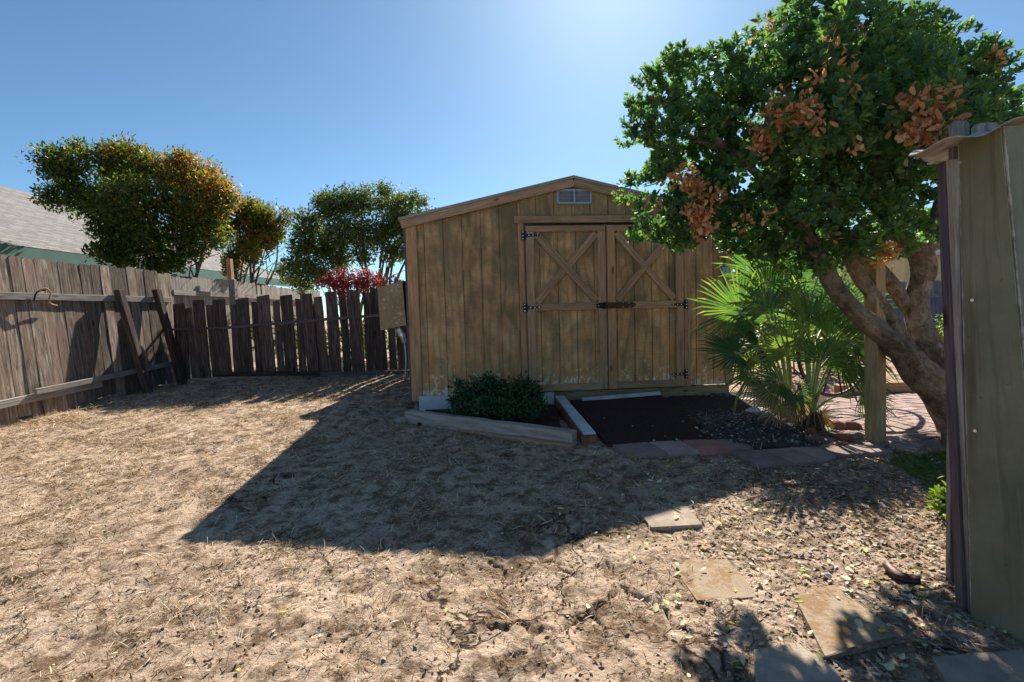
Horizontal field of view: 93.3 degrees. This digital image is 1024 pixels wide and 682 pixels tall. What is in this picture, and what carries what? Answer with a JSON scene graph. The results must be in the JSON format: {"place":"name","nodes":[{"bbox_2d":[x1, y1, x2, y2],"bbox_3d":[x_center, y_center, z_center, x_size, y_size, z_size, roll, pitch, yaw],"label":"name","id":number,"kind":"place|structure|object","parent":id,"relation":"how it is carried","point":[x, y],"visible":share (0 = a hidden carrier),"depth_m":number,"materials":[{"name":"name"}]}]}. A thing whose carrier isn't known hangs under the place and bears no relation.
{"place":"outdoors","nodes":[
{"label":"outdoors","id":0,"kind":"place"},
{"bbox_2d":[0,320,1023,681],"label":"ground","id":1,"kind":"structure","parent":0,"point":[480,656],"depth_m":2.22,"materials":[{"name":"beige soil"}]},
{"bbox_2d":[0,254,186,427],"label":"board fence","id":2,"kind":"object","parent":1,"relation":"on","point":[102,338],"visible":0.93,"depth_m":6.34,"materials":[{"name":"brown wood"}]},
{"bbox_2d":[33,288,56,305],"bbox_3d":[-5.677,-0.539,5.894,0.054,0.224,0.290,-2,3,0],"label":"rope loop","id":3,"kind":"object","parent":2,"relation":"hanging from","point":[49,291],"visible":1,"depth_m":5.89,"materials":[{"name":"brown fabric"}]},
{"bbox_2d":[14,131,247,278],"bbox_3d":[-7.273,-1.785,9.692,3.722,4.832,2.610,-2,3,0],"label":"myrtle tree","id":4,"kind":"object","parent":1,"relation":"on","point":[115,203],"visible":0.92,"depth_m":9.36,"materials":[{"name":"green plant"}]},
{"bbox_2d":[0,186,289,317],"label":"neighbor house","id":5,"kind":"structure","parent":1,"relation":"on","point":[29,229],"depth_m":11.30,"materials":[{"name":"concrete"}]},
{"bbox_2d":[160,332,172,383],"bbox_3d":[-5.647,-0.030,7.756,0.390,1.457,0.043,-1,3,13],"label":"leaning board","id":6,"kind":"object","parent":1,"relation":"on","point":[168,374],"visible":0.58,"depth_m":7.75,"materials":[{"name":"brown wood"}]},
{"bbox_2d":[226,259,237,315],"bbox_3d":[-5.498,-0.584,9.565,0.142,2.057,0.107,-2,3,0],"label":"wooden post","id":7,"kind":"object","parent":1,"relation":"on","point":[232,285],"visible":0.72,"depth_m":9.50,"materials":[{"name":"brown wood"}]},
{"bbox_2d":[171,276,319,376],"bbox_3d":[-5.725,-0.429,11.408,0.081,1.810,6.551,-2,3,-1],"label":"board fence","id":8,"kind":"object","parent":1,"relation":"on","point":[187,291],"visible":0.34,"depth_m":9.61,"materials":[{"name":"grey wood"}]},
{"bbox_2d":[215,191,295,299],"bbox_3d":[-6.276,-1.583,11.571,2.082,4.091,1.574,-4,4,-36],"label":"myrtle tree","id":9,"kind":"object","parent":1,"relation":"on","point":[258,228],"visible":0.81,"depth_m":11.42,"materials":[{"name":"green plant"}]},
{"bbox_2d":[172,288,408,380],"bbox_3d":[-3.351,-0.044,7.705,5.820,1.546,0.235,-1,3,5],"label":"picket fence","id":10,"kind":"object","parent":1,"relation":"on","point":[314,351],"visible":0.77,"depth_m":7.70,"materials":[{"name":"brown wood"}]},
{"bbox_2d":[251,313,396,360],"bbox_3d":[-2.630,-0.043,9.185,5.113,1.157,1.505,-2,3,0],"label":"hedge shrub","id":11,"kind":"object","parent":1,"relation":"on","point":[252,338],"visible":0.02,"depth_m":9.06,"materials":[{"name":"green plant"}]},
{"bbox_2d":[310,265,385,366],"bbox_3d":[-2.847,-0.433,8.526,1.309,1.809,0.625,-2,3,0],"label":"red shrub","id":12,"kind":"object","parent":1,"relation":"on","point":[331,280],"visible":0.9,"depth_m":8.40,"materials":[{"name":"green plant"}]},
{"bbox_2d":[263,177,438,354],"bbox_3d":[-3.284,-1.645,10.917,4.670,3.954,1.821,-2,3,0],"label":"myrtle tree","id":13,"kind":"object","parent":1,"relation":"on","point":[333,240],"visible":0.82,"depth_m":10.64,"materials":[{"name":"green plant"}]},
{"bbox_2d":[6,387,706,681],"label":"fallen leaves","id":14,"kind":"object","parent":1,"relation":"on","point":[239,669],"visible":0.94,"depth_m":2.21,"materials":[{"name":"brown plant"}]},
{"bbox_2d":[376,271,403,361],"bbox_3d":[-2.199,-0.433,8.787,0.777,1.655,0.466,-2,3,0],"label":"purple shrub","id":15,"kind":"object","parent":1,"relation":"on","point":[390,281],"visible":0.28,"depth_m":8.76,"materials":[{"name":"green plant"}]},
{"bbox_2d":[393,416,408,423],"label":"rock","id":16,"kind":"object","parent":1,"relation":"on","point":[400,419],"visible":0.79,"depth_m":4.71,"materials":[{"name":"stone"}]},
{"bbox_2d":[417,405,560,427],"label":"bed soil","id":17,"kind":"structure","parent":1,"relation":"on","point":[550,417],"depth_m":4.62,"materials":[{"name":"brown soil"}]},
{"bbox_2d":[444,370,550,422],"bbox_3d":[-0.147,0.543,4.592,1.010,0.541,0.817,-2,3,0],"label":"green bush","id":18,"kind":"object","parent":17,"relation":"on","point":[486,398],"visible":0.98,"depth_m":4.48,"materials":[{"name":"green plant"}]},
{"bbox_2d":[405,409,576,448],"bbox_3d":[-0.265,0.758,4.231,1.936,0.172,0.156,1,4,39],"label":"planter timber","id":19,"kind":"object","parent":1,"relation":"on","point":[564,438],"visible":0.89,"depth_m":4.05,"materials":[{"name":"brown wood"}]},
{"bbox_2d":[2,377,994,681],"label":"dirt clods","id":20,"kind":"object","parent":1,"relation":"on","point":[384,527],"visible":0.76,"depth_m":2.62,"materials":[{"name":"brown soil"}]},
{"bbox_2d":[398,175,732,410],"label":"garden shed","id":21,"kind":"structure","parent":1,"relation":"on","point":[564,288],"depth_m":5.35,"materials":[{"name":"brown wood"}]},
{"bbox_2d":[377,281,407,381],"bbox_3d":[-1.522,-0.120,6.881,0.583,1.432,0.480,-1,3,14],"label":"utility box","id":22,"kind":"object","parent":21,"relation":"attached to","point":[392,306],"visible":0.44,"depth_m":6.67,"materials":[{"name":"beige paint"}]},
{"bbox_2d":[521,225,607,391],"bbox_3d":[0.593,-0.354,5.369,0.931,1.829,0.049,-2,3,-5],"label":"door","id":23,"kind":"structure","parent":21,"relation":"in","point":[566,265],"depth_m":5.37,"materials":[{"name":"brown wood"}]},
{"bbox_2d":[606,225,687,388],"bbox_3d":[1.529,-0.384,5.453,0.924,1.829,0.049,-2,3,-5],"label":"door","id":24,"kind":"structure","parent":21,"relation":"in","point":[646,339],"depth_m":5.46,"materials":[{"name":"brown wood"}]},
{"bbox_2d":[554,396,596,444],"bbox_3d":[0.552,0.710,4.451,0.115,0.144,1.597,-2,3,-2],"label":"ramp edge timber","id":25,"kind":"object","parent":1,"relation":"on","point":[571,416],"visible":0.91,"depth_m":4.12,"materials":[{"name":"grey wood"}]},
{"bbox_2d":[613,442,666,457],"bbox_3d":[0.890,0.777,3.398,0.319,0.070,0.237,-2,3,0],"label":"paver","id":26,"kind":"object","parent":1,"relation":"on","point":[642,450],"visible":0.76,"depth_m":3.35,"materials":[{"name":"concrete"}]},
{"bbox_2d":[571,391,709,446],"bbox_3d":[1.164,0.716,4.484,1.048,0.188,2.016,-2,3,0],"label":"rubber mat","id":27,"kind":"object","parent":1,"relation":"on","point":[611,420],"depth_m":4.25,"materials":[{"name":"black rubber"}]},
{"bbox_2d":[640,505,702,530],"bbox_3d":[0.797,0.908,2.461,0.264,0.060,0.206,-2,3,0],"label":"stepping stone","id":28,"kind":"object","parent":1,"relation":"on","point":[654,520],"visible":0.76,"depth_m":2.42,"materials":[{"name":"concrete"}]},
{"bbox_2d":[650,440,698,456],"bbox_3d":[1.127,0.761,3.393,0.270,0.069,0.242,-2,3,0],"label":"paver","id":29,"kind":"object","parent":1,"relation":"on","point":[673,448],"visible":0.8,"depth_m":3.35,"materials":[{"name":"concrete"}]},
{"bbox_2d":[682,439,733,456],"bbox_3d":[1.359,0.749,3.372,0.256,0.071,0.259,-2,3,0],"label":"paver","id":30,"kind":"object","parent":1,"relation":"on","point":[712,447],"visible":0.72,"depth_m":3.32,"materials":[{"name":"concrete"}]},
{"bbox_2d":[669,559,755,601],"bbox_3d":[0.798,0.968,1.942,0.251,0.058,0.273,-2,3,0],"label":"stepping stone","id":31,"kind":"object","parent":1,"relation":"on","point":[714,581],"visible":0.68,"depth_m":1.91,"materials":[{"name":"concrete"}]},
{"bbox_2d":[716,438,753,450],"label":"paver","id":32,"kind":"object","parent":1,"relation":"on","point":[734,446],"visible":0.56,"depth_m":3.36,"materials":[{"name":"concrete"}]},
{"bbox_2d":[733,273,772,285],"bbox_3d":[2.730,-0.679,11.564,7.096,1.751,0.060,-2,3,0],"label":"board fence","id":33,"kind":"object","parent":1,"relation":"on","point":[754,276],"depth_m":11.53,"materials":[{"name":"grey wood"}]},
{"bbox_2d":[667,391,853,449],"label":"gravel soil","id":34,"kind":"structure","parent":1,"relation":"on","point":[686,406],"depth_m":4.94,"materials":[{"name":"black gravel"}]},
{"bbox_2d":[745,407,767,411],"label":"rock","id":35,"kind":"object","parent":34,"relation":"on","point":[752,410],"visible":0.46,"depth_m":4.56,"materials":[{"name":"grey stone"}]},
{"bbox_2d":[687,249,901,431],"bbox_3d":[2.349,-0.186,4.051,1.810,1.796,1.344,-1,3,12],"label":"fan palm","id":36,"kind":"object","parent":34,"relation":"on","point":[830,317],"visible":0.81,"depth_m":3.86,"materials":[{"name":"green plant"}]},
{"bbox_2d":[804,434,824,443],"bbox_3d":[2.127,0.694,3.388,0.132,0.069,0.108,-2,3,0],"label":"rock","id":37,"kind":"object","parent":34,"relation":"on","point":[818,438],"visible":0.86,"depth_m":3.37,"materials":[{"name":"grey stone"}]},
{"bbox_2d":[831,441,847,445],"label":"rock","id":38,"kind":"object","parent":34,"relation":"on","point":[837,443],"visible":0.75,"depth_m":3.26,"materials":[{"name":"red stone"}]},
{"bbox_2d":[730,450,791,468],"bbox_3d":[1.597,0.776,3.127,0.209,0.072,0.317,-2,3,-12],"label":"paver","id":39,"kind":"object","parent":1,"relation":"on","point":[765,460],"visible":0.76,"depth_m":3.09,"materials":[{"name":"concrete"}]},
{"bbox_2d":[558,424,1011,681],"bbox_3d":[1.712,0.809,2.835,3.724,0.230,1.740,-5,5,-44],"label":"leaf litter","id":40,"kind":"object","parent":1,"relation":"on","point":[903,620],"visible":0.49,"depth_m":2.09,"materials":[{"name":"brown plant"}]},
{"bbox_2d":[882,560,920,583],"bbox_3d":[1.502,0.905,1.873,0.068,0.044,0.144,-3,4,-22],"label":"bark piece","id":41,"kind":"object","parent":40,"relation":"on","point":[894,572],"visible":1,"depth_m":1.85,"materials":[{"name":"brown wood"}]},
{"bbox_2d":[762,448,818,465],"bbox_3d":[1.804,0.762,3.147,0.183,0.069,0.278,-3,3,-16],"label":"paver","id":42,"kind":"object","parent":1,"relation":"on","point":[794,457],"visible":0.72,"depth_m":3.10,"materials":[{"name":"concrete"}]},
{"bbox_2d":[754,642,842,681],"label":"stepping stone","id":43,"kind":"object","parent":1,"relation":"on","point":[794,662],"visible":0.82,"depth_m":1.46,"materials":[{"name":"concrete"}]},
{"bbox_2d":[734,301,862,376],"bbox_3d":[3.816,0.031,6.657,2.174,1.256,0.956,-2,3,-16],"label":"shrub","id":44,"kind":"object","parent":1,"relation":"on","point":[811,335],"visible":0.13,"depth_m":6.63,"materials":[{"name":"green plant"}]},
{"bbox_2d":[733,226,869,275],"bbox_3d":[7.809,-1.958,12.955,5.035,3.540,1.679,-2,3,0],"label":"tree","id":45,"kind":"object","parent":1,"relation":"on","point":[734,257],"depth_m":12.81,"materials":[{"name":"green plant"}]},
{"bbox_2d":[789,446,835,462],"bbox_3d":[1.982,0.748,3.181,0.163,0.066,0.228,-3,3,-16],"label":"paver","id":46,"kind":"object","parent":1,"relation":"on","point":[821,455],"visible":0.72,"depth_m":3.14,"materials":[{"name":"concrete"}]},
{"bbox_2d":[610,0,1023,446],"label":"shade tree","id":47,"kind":"object","parent":1,"relation":"on","point":[831,113],"visible":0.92,"depth_m":2.88,"materials":[{"name":"green plant"}]},
{"bbox_2d":[823,572,831,578],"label":"pebble","id":48,"kind":"object","parent":1,"relation":"on","point":[827,575],"visible":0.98,"depth_m":1.90,"materials":[{"name":"white stone"}]},
{"bbox_2d":[733,280,942,347],"bbox_3d":[7.992,-0.551,9.482,12.224,1.275,0.060,-2,3,-3],"label":"board fence","id":49,"kind":"object","parent":1,"relation":"on","point":[935,296],"visible":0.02,"depth_m":9.45,"materials":[{"name":"blue wood"}]},
{"bbox_2d":[817,445,864,458],"bbox_3d":[2.155,0.739,3.175,0.213,0.064,0.176,-2,3,0],"label":"paver","id":50,"kind":"object","parent":1,"relation":"on","point":[840,451],"visible":0.72,"depth_m":3.14,"materials":[{"name":"concrete"}]},
{"bbox_2d":[792,585,901,658],"bbox_3d":[1.097,0.972,1.672,0.296,0.062,0.306,-2,3,-8],"label":"stepping stone","id":51,"kind":"object","parent":1,"relation":"on","point":[833,617],"visible":0.68,"depth_m":1.65,"materials":[{"name":"concrete"}]},
{"bbox_2d":[785,227,940,283],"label":"yellow house","id":52,"kind":"structure","parent":1,"relation":"on","point":[900,271],"depth_m":14.53,"materials":[{"name":"concrete"}]},
{"bbox_2d":[844,444,892,456],"bbox_3d":[2.343,0.729,3.179,0.225,0.062,0.158,-2,3,0],"label":"paver","id":53,"kind":"object","parent":1,"relation":"on","point":[869,450],"visible":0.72,"depth_m":3.14,"materials":[{"name":"concrete"}]},
{"bbox_2d":[834,381,913,394],"bbox_3d":[4.638,0.485,5.360,2.095,0.164,0.108,-2,3,-1],"label":"edging timber","id":54,"kind":"object","parent":1,"relation":"on","point":[904,388],"visible":0.13,"depth_m":5.30,"materials":[{"name":"orange wood"}]},
{"bbox_2d":[817,393,946,456],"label":"brick path","id":55,"kind":"structure","parent":1,"relation":"on","point":[928,438],"depth_m":3.64,"materials":[{"name":"brick"}]},
{"bbox_2d":[819,431,834,437],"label":"rock","id":56,"kind":"object","parent":55,"relation":"on","point":[826,433],"visible":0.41,"depth_m":3.44,"materials":[{"name":"grey stone"}]},
{"bbox_2d":[796,324,863,396],"bbox_3d":[3.051,0.097,4.568,0.875,0.875,0.100,-2,3,-14],"label":"wagon wheel","id":57,"kind":"object","parent":55,"relation":"on","point":[802,373],"visible":0.21,"depth_m":4.54,"materials":[{"name":"brown wood"}]},
{"bbox_2d":[828,421,847,428],"bbox_3d":[2.450,0.642,3.638,0.137,0.089,0.096,0,4,23],"label":"rock","id":58,"kind":"object","parent":55,"relation":"on","point":[841,425],"visible":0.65,"depth_m":3.60,"materials":[{"name":"red stone"}]},
{"bbox_2d":[833,433,852,441],"bbox_3d":[2.323,0.680,3.387,0.127,0.074,0.106,-3,4,-27],"label":"rock","id":59,"kind":"object","parent":55,"relation":"on","point":[845,437],"visible":0.86,"depth_m":3.35,"materials":[{"name":"red brick"}]},
{"bbox_2d":[844,421,861,429],"bbox_3d":[2.538,0.640,3.619,0.145,0.086,0.110,0,3,21],"label":"rock","id":60,"kind":"object","parent":55,"relation":"on","point":[852,425],"visible":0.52,"depth_m":3.58,"materials":[{"name":"red brick"}]},
{"bbox_2d":[846,431,864,439],"bbox_3d":[2.399,0.672,3.389,0.141,0.080,0.107,-4,4,-35],"label":"rock","id":61,"kind":"object","parent":55,"relation":"on","point":[854,435],"visible":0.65,"depth_m":3.35,"materials":[{"name":"beige stone"}]},
{"bbox_2d":[863,261,885,442],"bbox_3d":[2.467,0.110,3.289,0.104,1.290,0.105,-3,3,-19],"label":"square post","id":62,"kind":"object","parent":55,"relation":"on","point":[875,386],"visible":0.56,"depth_m":3.26,"materials":[{"name":"brown wood"}]},
{"bbox_2d":[877,662,893,670],"bbox_3d":[1.122,0.970,1.448,0.050,0.012,0.028,-2,3,0],"label":"dry leaf","id":63,"kind":"object","parent":1,"relation":"on","point":[889,666],"visible":1,"depth_m":1.45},
{"bbox_2d":[823,636,966,659],"bbox_3d":[1.171,0.961,1.515,0.454,0.030,0.072,-2,3,0],"label":"stick","id":64,"kind":"object","parent":1,"relation":"on","point":[870,646],"visible":1,"depth_m":1.52,"materials":[{"name":"brown wood"}]},
{"bbox_2d":[893,653,904,659],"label":"dry leaf","id":65,"kind":"object","parent":1,"relation":"on","point":[902,656],"visible":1,"depth_m":1.48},
{"bbox_2d":[887,445,946,488],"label":"grass","id":66,"kind":"structure","parent":1,"relation":"on","point":[924,469],"depth_m":2.88,"materials":[{"name":"green plant"}]},
{"bbox_2d":[922,476,945,525],"bbox_3d":[2.049,0.777,2.236,0.187,0.215,0.384,-1,3,14],"label":"leafy plant","id":67,"kind":"object","parent":1,"relation":"on","point":[936,492],"visible":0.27,"depth_m":2.30,"materials":[{"name":"green plant"}]},
{"bbox_2d":[933,314,943,339],"bbox_3d":[6.708,-0.061,7.246,0.715,0.728,0.760,1,4,41],"label":"round shrub","id":68,"kind":"object","parent":1,"relation":"on","point":[940,330],"visible":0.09,"depth_m":7.24,"materials":[{"name":"green plant"}]},
{"bbox_2d":[908,116,1023,641],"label":"lean to wall","id":69,"kind":"structure","parent":1,"relation":"on","point":[980,177],"depth_m":1.55,"materials":[{"name":"grey wood"}]},
{"bbox_2d":[932,649,1023,681],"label":"stepping stone","id":70,"kind":"object","parent":1,"relation":"on","point":[1000,666],"visible":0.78,"depth_m":1.42,"materials":[{"name":"concrete"}]},
{"bbox_2d":[0,0,1023,319],"label":"sky","id":71,"kind":"structure","parent":0,"point":[451,101],"materials":[{"name":"blue"}]},
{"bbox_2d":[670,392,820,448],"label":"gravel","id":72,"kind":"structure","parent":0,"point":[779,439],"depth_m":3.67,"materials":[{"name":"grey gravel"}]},
{"bbox_2d":[803,427,816,434],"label":"rock","id":73,"kind":"object","parent":72,"relation":"on","point":[808,430],"visible":0.65,"depth_m":3.49,"materials":[{"name":"red stone"}]}
]}

